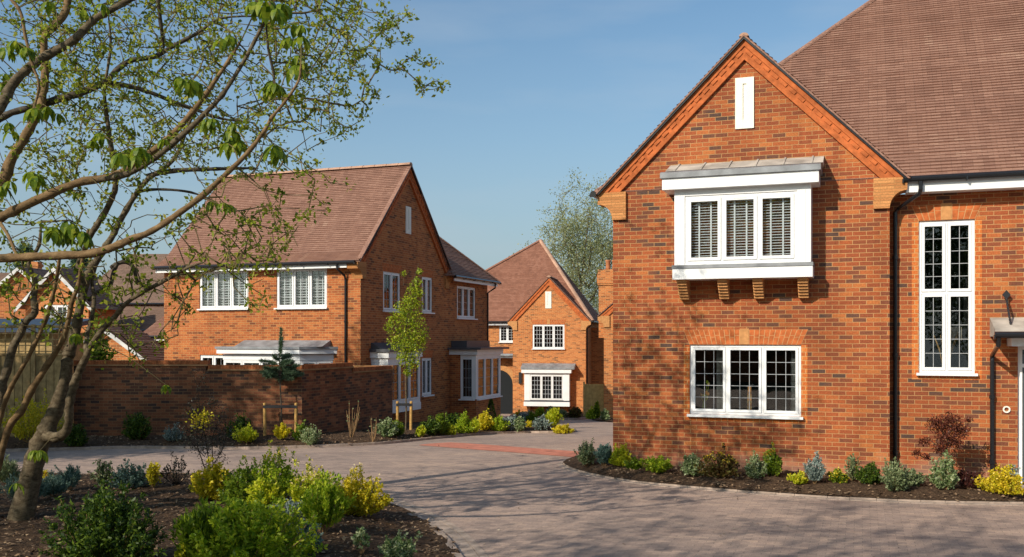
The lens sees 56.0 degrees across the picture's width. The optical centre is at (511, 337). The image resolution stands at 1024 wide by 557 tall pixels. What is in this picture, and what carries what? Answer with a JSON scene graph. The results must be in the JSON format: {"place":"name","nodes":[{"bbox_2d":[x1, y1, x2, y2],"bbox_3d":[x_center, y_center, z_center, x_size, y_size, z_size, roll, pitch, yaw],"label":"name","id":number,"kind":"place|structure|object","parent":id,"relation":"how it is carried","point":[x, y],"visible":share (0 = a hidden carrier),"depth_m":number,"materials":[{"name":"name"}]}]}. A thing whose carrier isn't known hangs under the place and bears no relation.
{"place":"outdoors","nodes":[
{"label":"outdoors","id":0,"kind":"place"},
{"bbox_2d":[0,0,904,313],"label":"sky","id":1,"kind":"structure","parent":0,"point":[540,90],"materials":[{"name":"blue"}]},
{"bbox_2d":[4,414,1023,556],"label":"road","id":2,"kind":"structure","parent":0,"point":[578,515],"depth_m":14.04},
{"bbox_2d":[0,471,459,556],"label":"planting bed","id":3,"kind":"object","parent":2,"relation":"on","point":[350,527],"visible":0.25,"depth_m":11.88,"materials":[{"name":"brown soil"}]},
{"bbox_2d":[0,453,21,484],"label":"shrub","id":4,"kind":"object","parent":3,"relation":"on","point":[8,467],"visible":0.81,"depth_m":14.43,"materials":[{"name":"green plant"}]},
{"bbox_2d":[0,472,50,499],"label":"shrub","id":5,"kind":"object","parent":3,"relation":"on","point":[44,489],"visible":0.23,"depth_m":12.97,"materials":[{"name":"teal plant"}]},
{"bbox_2d":[43,469,70,497],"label":"shrub","id":6,"kind":"object","parent":3,"relation":"on","point":[58,486],"visible":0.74,"depth_m":13.36,"materials":[{"name":"teal plant"}]},
{"bbox_2d":[54,463,81,489],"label":"shrub","id":7,"kind":"object","parent":3,"relation":"on","point":[72,475],"visible":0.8,"depth_m":14.11,"materials":[{"name":"teal plant"}]},
{"bbox_2d":[87,459,112,484],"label":"shrub","id":8,"kind":"object","parent":3,"relation":"on","point":[102,471],"visible":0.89,"depth_m":14.61,"materials":[{"name":"green plant"}]},
{"bbox_2d":[37,465,168,556],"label":"shrub","id":9,"kind":"object","parent":3,"relation":"on","point":[109,526],"visible":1,"depth_m":9.09,"materials":[{"name":"green plant"}]},
{"bbox_2d":[106,458,149,488],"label":"shrub","id":10,"kind":"object","parent":3,"relation":"on","point":[133,476],"visible":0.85,"depth_m":14.39,"materials":[{"name":"teal plant"}]},
{"bbox_2d":[146,461,162,486],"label":"shrub","id":11,"kind":"object","parent":3,"relation":"on","point":[152,473],"visible":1,"depth_m":14.35,"materials":[{"name":"yellow plant"}]},
{"bbox_2d":[0,0,309,493],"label":"chestnut tree","id":12,"kind":"object","parent":3,"relation":"on","point":[281,14],"visible":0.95,"depth_m":10.00,"materials":[{"name":"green plant"}]},
{"bbox_2d":[160,451,189,484],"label":"shrub","id":13,"kind":"object","parent":3,"relation":"on","point":[176,481],"visible":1,"depth_m":14.53,"materials":[{"name":"brown plant"}]},
{"bbox_2d":[167,495,241,556],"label":"shrub","id":14,"kind":"object","parent":3,"relation":"on","point":[192,521],"visible":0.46,"depth_m":9.04,"materials":[{"name":"green plant"}]},
{"bbox_2d":[175,371,241,484],"bbox_3d":[-4.638,1.344,14.653,1.016,1.783,0.655,0,0,-24],"label":"bush","id":15,"kind":"object","parent":3,"relation":"on","point":[194,427],"visible":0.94,"depth_m":14.62,"materials":[{"name":"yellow plant"}]},
{"bbox_2d":[188,454,233,499],"bbox_3d":[-4.155,1.933,13.364,0.627,0.636,0.930,0,0,-13],"label":"shrub","id":16,"kind":"object","parent":3,"relation":"on","point":[213,480],"visible":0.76,"depth_m":13.24,"materials":[{"name":"yellow plant"}]},
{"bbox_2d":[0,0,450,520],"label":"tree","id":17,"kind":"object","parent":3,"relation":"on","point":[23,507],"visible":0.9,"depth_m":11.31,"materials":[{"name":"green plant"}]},
{"bbox_2d":[216,459,270,505],"bbox_3d":[-3.584,1.913,12.673,0.653,0.661,0.730,0,0,22],"label":"shrub","id":18,"kind":"object","parent":3,"relation":"on","point":[238,485],"visible":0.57,"depth_m":12.55,"materials":[{"name":"green plant"}]},
{"bbox_2d":[184,476,327,556],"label":"shrub","id":19,"kind":"object","parent":3,"relation":"on","point":[261,531],"visible":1,"depth_m":9.09,"materials":[{"name":"green plant"}]},
{"bbox_2d":[244,477,284,508],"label":"shrub","id":20,"kind":"object","parent":3,"relation":"on","point":[259,485],"visible":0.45,"depth_m":11.91,"materials":[{"name":"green plant"}]},
{"bbox_2d":[238,440,303,496],"bbox_3d":[-3.300,1.815,13.403,1.030,0.843,1.104,0,0,10],"label":"shrub","id":21,"kind":"object","parent":3,"relation":"on","point":[272,473],"visible":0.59,"depth_m":13.29,"materials":[{"name":"green plant"}]},
{"bbox_2d":[268,496,307,524],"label":"shrub","id":22,"kind":"object","parent":3,"relation":"on","point":[292,503],"visible":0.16,"depth_m":11.34,"materials":[{"name":"plant"}]},
{"bbox_2d":[288,521,323,554],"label":"shrub","id":23,"kind":"object","parent":3,"relation":"on","point":[320,539],"visible":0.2,"depth_m":9.96,"materials":[{"name":"teal plant"}]},
{"bbox_2d":[285,455,342,507],"bbox_3d":[-2.417,1.852,11.961,0.746,0.786,0.685,0,0,21],"label":"shrub","id":24,"kind":"object","parent":3,"relation":"on","point":[296,491],"visible":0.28,"depth_m":11.88,"materials":[{"name":"green plant"}]},
{"bbox_2d":[298,469,357,532],"bbox_3d":[-2.219,1.871,11.078,0.687,0.731,0.688,0,0,-42],"label":"shrub","id":25,"kind":"object","parent":3,"relation":"on","point":[327,503],"visible":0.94,"depth_m":10.99,"materials":[{"name":"green plant"}]},
{"bbox_2d":[328,462,393,516],"bbox_3d":[-2.021,1.994,12.636,0.868,0.706,0.893,0,0,30],"label":"shrub","id":26,"kind":"object","parent":3,"relation":"on","point":[368,494],"visible":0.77,"depth_m":12.53,"materials":[{"name":"yellow plant"}]},
{"bbox_2d":[351,526,371,554],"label":"shrub","id":27,"kind":"object","parent":3,"relation":"on","point":[360,534],"visible":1,"depth_m":10.10,"materials":[{"name":"green plant"}]},
{"bbox_2d":[377,529,422,556],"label":"shrub","id":28,"kind":"object","parent":3,"relation":"on","point":[398,546],"visible":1,"depth_m":9.93,"materials":[{"name":"green plant"}]},
{"bbox_2d":[0,421,567,449],"bbox_3d":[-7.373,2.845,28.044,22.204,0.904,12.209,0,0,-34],"label":"planting bed","id":29,"kind":"object","parent":2,"relation":"on","point":[358,435],"visible":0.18,"depth_m":23.23,"materials":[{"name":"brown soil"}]},
{"bbox_2d":[2,388,64,442],"bbox_3d":[-11.092,1.807,22.441,1.586,1.286,1.531,0,0,-15],"label":"shrub","id":30,"kind":"object","parent":29,"relation":"on","point":[23,431],"visible":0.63,"depth_m":22.21,"materials":[{"name":"green plant"}]},
{"bbox_2d":[64,423,89,446],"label":"shrub","id":31,"kind":"object","parent":29,"relation":"on","point":[76,437],"visible":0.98,"depth_m":22.16,"materials":[{"name":"green plant"}]},
{"bbox_2d":[121,411,152,439],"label":"shrub","id":32,"kind":"object","parent":29,"relation":"on","point":[137,428],"visible":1,"depth_m":23.17,"materials":[{"name":"green plant"}]},
{"bbox_2d":[162,422,183,441],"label":"shrub","id":33,"kind":"object","parent":29,"relation":"on","point":[168,435],"visible":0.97,"depth_m":22.81,"materials":[{"name":"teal plant"}]},
{"bbox_2d":[223,410,257,438],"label":"shrub","id":34,"kind":"object","parent":29,"relation":"on","point":[238,424],"visible":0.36,"depth_m":23.22,"materials":[{"name":"green plant"}]},
{"bbox_2d":[231,422,258,442],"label":"shrub","id":35,"kind":"object","parent":29,"relation":"on","point":[249,434],"visible":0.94,"depth_m":22.55,"materials":[{"name":"green plant"}]},
{"bbox_2d":[263,403,297,435],"bbox_3d":[-5.839,2.163,24.264,0.874,1.042,0.104,0,0,0],"label":"tree stake","id":36,"kind":"object","parent":29,"relation":"on","point":[295,406],"visible":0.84,"depth_m":24.23,"materials":[{"name":"brown wood"}]},
{"bbox_2d":[259,326,304,425],"bbox_3d":[-5.831,1.180,24.316,1.229,3.008,1.085,0,0,0],"label":"pine tree","id":37,"kind":"object","parent":29,"relation":"on","point":[290,373],"visible":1,"depth_m":24.25,"materials":[{"name":"green plant"}]},
{"bbox_2d":[273,422,290,439],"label":"shrub","id":38,"kind":"object","parent":29,"relation":"on","point":[282,431],"visible":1,"depth_m":22.98,"materials":[{"name":"yellow plant"}]},
{"bbox_2d":[290,419,310,440],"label":"shrub","id":39,"kind":"object","parent":29,"relation":"on","point":[297,432],"visible":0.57,"depth_m":23.00,"materials":[{"name":"green plant"}]},
{"bbox_2d":[297,424,321,444],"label":"shrub","id":40,"kind":"object","parent":29,"relation":"on","point":[311,439],"visible":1,"depth_m":22.74,"materials":[{"name":"green plant"}]},
{"bbox_2d":[373,417,398,436],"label":"shrub","id":41,"kind":"object","parent":29,"relation":"on","point":[386,429],"visible":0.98,"depth_m":24.31,"materials":[{"name":"green plant"}]},
{"bbox_2d":[396,401,412,429],"bbox_3d":[-3.003,2.275,26.835,0.465,1.010,0.104,0,0,0],"label":"tree stake","id":42,"kind":"object","parent":29,"relation":"on","point":[398,404],"visible":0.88,"depth_m":26.80,"materials":[{"name":"brown wood"}]},
{"bbox_2d":[383,263,430,429],"bbox_3d":[-2.929,0.337,26.840,1.340,4.832,0.816,0,0,0],"label":"sapling","id":43,"kind":"object","parent":29,"relation":"on","point":[403,331],"visible":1,"depth_m":26.80,"materials":[{"name":"green plant"}]},
{"bbox_2d":[419,415,442,434],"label":"shrub","id":44,"kind":"object","parent":29,"relation":"on","point":[431,427],"visible":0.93,"depth_m":25.54,"materials":[{"name":"green plant"}]},
{"bbox_2d":[435,413,450,434],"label":"shrub","id":45,"kind":"object","parent":29,"relation":"on","point":[441,419],"visible":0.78,"depth_m":25.96,"materials":[{"name":"green plant"}]},
{"bbox_2d":[455,409,473,432],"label":"shrub","id":46,"kind":"object","parent":29,"relation":"on","point":[463,424],"visible":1,"depth_m":26.74,"materials":[{"name":"green plant"}]},
{"bbox_2d":[477,408,494,429],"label":"shrub","id":47,"kind":"object","parent":29,"relation":"on","point":[485,420],"visible":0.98,"depth_m":27.77,"materials":[{"name":"yellow plant"}]},
{"bbox_2d":[491,415,509,430],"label":"shrub","id":48,"kind":"object","parent":29,"relation":"on","point":[499,423],"visible":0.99,"depth_m":27.84,"materials":[{"name":"green plant"}]},
{"bbox_2d":[532,414,552,429],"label":"shrub","id":49,"kind":"object","parent":29,"relation":"on","point":[540,423],"visible":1,"depth_m":28.25,"materials":[{"name":"plant"}]},
{"bbox_2d":[544,407,563,427],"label":"shrub","id":50,"kind":"object","parent":29,"relation":"on","point":[553,415],"visible":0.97,"depth_m":28.51,"materials":[{"name":"green plant"}]},
{"bbox_2d":[551,423,573,433],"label":"shrub","id":51,"kind":"object","parent":29,"relation":"on","point":[560,429],"visible":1,"depth_m":27.81,"materials":[{"name":"yellow plant"}]},
{"bbox_2d":[80,473,488,556],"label":"kerb","id":52,"kind":"structure","parent":2,"relation":"on","point":[476,547],"depth_m":12.66,"materials":[{"name":"grey concrete"}]},
{"bbox_2d":[5,425,575,451],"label":"kerb","id":53,"kind":"structure","parent":2,"relation":"on","point":[251,447],"depth_m":22.42,"materials":[{"name":"grey concrete"}]},
{"bbox_2d":[332,484,478,556],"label":"kerb","id":54,"kind":"structure","parent":2,"relation":"on","point":[464,547],"depth_m":12.28,"materials":[{"name":"grey concrete"}]},
{"bbox_2d":[379,498,462,556],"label":"kerb","id":55,"kind":"structure","parent":2,"relation":"on","point":[449,543],"depth_m":11.78,"materials":[{"name":"grey concrete"}]},
{"bbox_2d":[422,442,578,456],"bbox_3d":[-0.167,2.583,22.353,4.607,0.079,1.172,0,0,39],"label":"red paving strip","id":56,"kind":"object","parent":2,"relation":"on","point":[512,449],"visible":0.98,"depth_m":22.38,"materials":[{"name":"red brick"}]},
{"bbox_2d":[558,459,1023,505],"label":"kerb","id":57,"kind":"structure","parent":2,"relation":"on","point":[838,497],"depth_m":15.20,"materials":[{"name":"grey concrete"}]},
{"bbox_2d":[563,455,1023,500],"bbox_3d":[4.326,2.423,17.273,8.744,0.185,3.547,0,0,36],"label":"planting bed","id":58,"kind":"object","parent":2,"relation":"on","point":[850,486],"visible":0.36,"depth_m":15.63,"materials":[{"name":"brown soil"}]},
{"bbox_2d":[573,437,596,466],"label":"shrub","id":59,"kind":"object","parent":58,"relation":"on","point":[585,456],"visible":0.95,"depth_m":18.24,"materials":[{"name":"green plant"}]},
{"bbox_2d":[593,442,613,465],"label":"shrub","id":60,"kind":"object","parent":58,"relation":"on","point":[602,454],"visible":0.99,"depth_m":17.88,"materials":[{"name":"teal plant"}]},
{"bbox_2d":[608,443,630,466],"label":"shrub","id":61,"kind":"object","parent":58,"relation":"on","point":[620,455],"visible":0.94,"depth_m":17.73,"materials":[{"name":"green plant"}]},
{"bbox_2d":[639,455,672,472],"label":"shrub","id":62,"kind":"object","parent":58,"relation":"on","point":[659,464],"visible":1,"depth_m":16.90,"materials":[{"name":"green plant"}]},
{"bbox_2d":[679,452,708,476],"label":"shrub","id":63,"kind":"object","parent":58,"relation":"on","point":[690,460],"visible":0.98,"depth_m":16.53,"materials":[{"name":"green plant"}]},
{"bbox_2d":[694,442,740,477],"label":"shrub","id":64,"kind":"object","parent":58,"relation":"on","point":[727,466],"visible":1,"depth_m":16.29,"materials":[{"name":"brown plant"}]},
{"bbox_2d":[744,450,767,477],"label":"shrub","id":65,"kind":"object","parent":58,"relation":"on","point":[754,468],"visible":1,"depth_m":16.23,"materials":[{"name":"green plant"}]},
{"bbox_2d":[760,442,782,476],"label":"shrub","id":66,"kind":"object","parent":58,"relation":"on","point":[773,461],"visible":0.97,"depth_m":16.32,"materials":[{"name":"green plant"}]},
{"bbox_2d":[786,470,807,483],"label":"shrub","id":67,"kind":"object","parent":58,"relation":"on","point":[800,477],"visible":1,"depth_m":15.62,"materials":[{"name":"yellow plant"}]},
{"bbox_2d":[803,451,826,483],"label":"shrub","id":68,"kind":"object","parent":58,"relation":"on","point":[814,471],"visible":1,"depth_m":15.54,"materials":[{"name":"plant"}]},
{"bbox_2d":[827,467,849,482],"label":"shrub","id":69,"kind":"object","parent":58,"relation":"on","point":[837,476],"visible":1,"depth_m":15.49,"materials":[{"name":"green plant"}]},
{"bbox_2d":[844,453,860,480],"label":"shrub","id":70,"kind":"object","parent":58,"relation":"on","point":[853,462],"visible":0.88,"depth_m":15.78,"materials":[{"name":"green plant"}]},
{"bbox_2d":[853,461,883,484],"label":"shrub","id":71,"kind":"object","parent":58,"relation":"on","point":[869,473],"visible":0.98,"depth_m":15.45,"materials":[{"name":"green plant"}]},
{"bbox_2d":[878,456,915,490],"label":"shrub","id":72,"kind":"object","parent":58,"relation":"on","point":[895,475],"visible":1,"depth_m":14.93,"materials":[{"name":"green plant"}]},
{"bbox_2d":[902,469,926,485],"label":"shrub","id":73,"kind":"object","parent":58,"relation":"on","point":[919,478],"visible":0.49,"depth_m":15.31,"materials":[{"name":"green plant"}]},
{"bbox_2d":[911,411,973,471],"bbox_3d":[7.013,1.820,15.724,1.025,1.248,0.383,0,0,0],"label":"acer tree","id":74,"kind":"object","parent":58,"relation":"on","point":[951,441],"visible":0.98,"depth_m":15.68,"materials":[{"name":"red plant"}]},
{"bbox_2d":[926,450,959,489],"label":"shrub","id":75,"kind":"object","parent":58,"relation":"on","point":[945,476],"visible":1,"depth_m":15.00,"materials":[{"name":"green plant"}]},
{"bbox_2d":[957,468,981,488],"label":"shrub","id":76,"kind":"object","parent":58,"relation":"on","point":[966,480],"visible":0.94,"depth_m":15.10,"materials":[{"name":"red plant"}]},
{"bbox_2d":[973,462,1023,494],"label":"shrub","id":77,"kind":"object","parent":58,"relation":"on","point":[1002,482],"visible":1,"depth_m":14.74,"materials":[{"name":"yellow plant"}]},
{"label":"ground","id":78,"kind":"structure","parent":0,"visible":0},
{"bbox_2d":[0,324,70,436],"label":"timber fence","id":79,"kind":"object","parent":78,"relation":"on","point":[49,380],"visible":0.37,"depth_m":24.30,"materials":[{"name":"brown wood"}]},
{"bbox_2d":[0,319,88,427],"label":"garden shed","id":80,"kind":"structure","parent":78,"relation":"on","point":[79,354],"depth_m":27.50,"materials":[{"name":"brick"}]},
{"bbox_2d":[0,266,98,318],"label":"brick house","id":81,"kind":"structure","parent":78,"relation":"on","point":[4,307],"depth_m":46.90,"materials":[{"name":"orange brick"}]},
{"bbox_2d":[14,266,119,332],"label":"brick house","id":82,"kind":"structure","parent":78,"relation":"on","point":[56,305],"depth_m":37.97,"materials":[{"name":"orange brick"}]},
{"bbox_2d":[89,308,117,359],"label":"shrub","id":83,"kind":"object","parent":78,"relation":"on","point":[112,353],"visible":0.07,"depth_m":26.55,"materials":[{"name":"green plant"}]},
{"bbox_2d":[89,326,163,359],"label":"brick house","id":84,"kind":"structure","parent":78,"relation":"on","point":[118,344],"depth_m":33.91,"materials":[{"name":"brown tile"}]},
{"bbox_2d":[98,254,168,331],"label":"brick house","id":85,"kind":"structure","parent":78,"relation":"on","point":[155,304],"depth_m":44.02,"materials":[{"name":"brown tile"}]},
{"bbox_2d":[143,316,163,346],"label":"garage","id":86,"kind":"structure","parent":78,"relation":"on","point":[153,330],"depth_m":36.49,"materials":[{"name":"tile"}]},
{"bbox_2d":[73,360,392,435],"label":"garden wall","id":87,"kind":"structure","parent":78,"relation":"on","point":[326,396],"depth_m":24.60,"materials":[{"name":"brick"}]},
{"bbox_2d":[152,162,508,421],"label":"brick house","id":88,"kind":"structure","parent":78,"relation":"on","point":[338,292],"depth_m":32.04,"materials":[{"name":"brick"}]},
{"bbox_2d":[200,355,223,364],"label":"window","id":89,"kind":"structure","parent":88,"relation":"in","point":[215,359],"depth_m":31.83,"materials":[{"name":"white paint"}]},
{"bbox_2d":[197,270,247,309],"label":"window","id":90,"kind":"structure","parent":88,"relation":"in","point":[224,296],"depth_m":31.68,"materials":[{"name":"white paint"}]},
{"bbox_2d":[215,340,337,364],"bbox_3d":[-7.425,1.590,30.327,3.920,3.020,0.980,0,0,20],"label":"bay window","id":91,"kind":"structure","parent":88,"relation":"in","point":[248,352],"depth_m":30.12,"materials":[{"name":"white paint"}]},
{"bbox_2d":[274,268,327,308],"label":"window","id":92,"kind":"structure","parent":88,"relation":"in","point":[303,288],"depth_m":30.73,"materials":[{"name":"white paint"}]},
{"bbox_2d":[383,271,399,312],"bbox_3d":[-3.970,-1.498,31.794,0.190,1.325,1.320,0,0,20],"label":"window","id":93,"kind":"structure","parent":88,"relation":"in","point":[391,281],"depth_m":31.80,"materials":[{"name":"white paint"}]},
{"bbox_2d":[421,277,434,313],"bbox_3d":[-3.033,-1.508,34.369,0.190,1.305,0.960,0,0,20],"label":"window","id":94,"kind":"structure","parent":88,"relation":"in","point":[427,282],"depth_m":34.42,"materials":[{"name":"white paint"}]},
{"bbox_2d":[421,358,434,396],"bbox_3d":[-3.039,1.407,34.350,0.190,1.375,0.920,0,0,20],"label":"window","id":95,"kind":"structure","parent":88,"relation":"in","point":[426,362],"depth_m":34.37,"materials":[{"name":"white paint"}]},
{"bbox_2d":[457,286,477,319],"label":"window","id":96,"kind":"structure","parent":88,"relation":"in","point":[465,295],"depth_m":37.88,"materials":[{"name":"white paint"}]},
{"bbox_2d":[486,239,603,413],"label":"brick house","id":97,"kind":"structure","parent":78,"relation":"on","point":[543,322],"depth_m":54.42,"materials":[{"name":"brick"}]},
{"bbox_2d":[498,326,512,342],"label":"window","id":98,"kind":"structure","parent":97,"relation":"in","point":[505,332],"depth_m":55.56,"materials":[{"name":"white paint"}]},
{"bbox_2d":[533,325,564,349],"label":"window","id":99,"kind":"structure","parent":97,"relation":"in","point":[545,337],"depth_m":54.30,"materials":[{"name":"white paint"}]},
{"bbox_2d":[513,167,612,312],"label":"birch tree","id":100,"kind":"object","parent":78,"relation":"on","point":[582,249],"visible":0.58,"depth_m":76.80,"materials":[{"name":"green plant"}]},
{"bbox_2d":[554,209,612,310],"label":"birch tree","id":101,"kind":"object","parent":78,"relation":"on","point":[593,263],"visible":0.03,"depth_m":84.30,"materials":[{"name":"green plant"}]},
{"bbox_2d":[583,382,603,415],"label":"timber gate","id":102,"kind":"structure","parent":78,"relation":"on","point":[593,394],"depth_m":44.62,"materials":[{"name":"brown wood"}]},
{"bbox_2d":[597,260,612,417],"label":"brick house","id":103,"kind":"structure","parent":78,"relation":"on","point":[605,285],"depth_m":43.99,"materials":[{"name":"brick"}]},
{"bbox_2d":[590,0,1023,484],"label":"brick house","id":104,"kind":"structure","parent":78,"relation":"on","point":[799,262],"depth_m":17.14,"materials":[{"name":"brick"}]},
{"bbox_2d":[687,345,802,419],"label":"window","id":105,"kind":"structure","parent":104,"relation":"in","point":[772,372],"depth_m":17.77,"materials":[{"name":"white paint"}]},
{"bbox_2d":[932,327,961,362],"bbox_3d":[7.649,0.190,16.925,0.483,0.760,0.150,0,0,20],"label":"reed arrangement","id":106,"kind":"object","parent":104,"relation":"in","point":[954,334],"visible":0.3,"depth_m":16.91,"materials":[{"name":"white"}]},
{"bbox_2d":[916,219,977,375],"bbox_3d":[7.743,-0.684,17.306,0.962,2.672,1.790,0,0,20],"label":"window","id":107,"kind":"structure","parent":104,"relation":"in","point":[946,247],"depth_m":16.72,"materials":[{"name":"white paint"}]},
{"bbox_2d":[1022,368,1023,479],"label":"front door","id":108,"kind":"structure","parent":104,"relation":"in","point":[1022,368],"depth_m":16.22,"materials":[{"name":"grey paint"}]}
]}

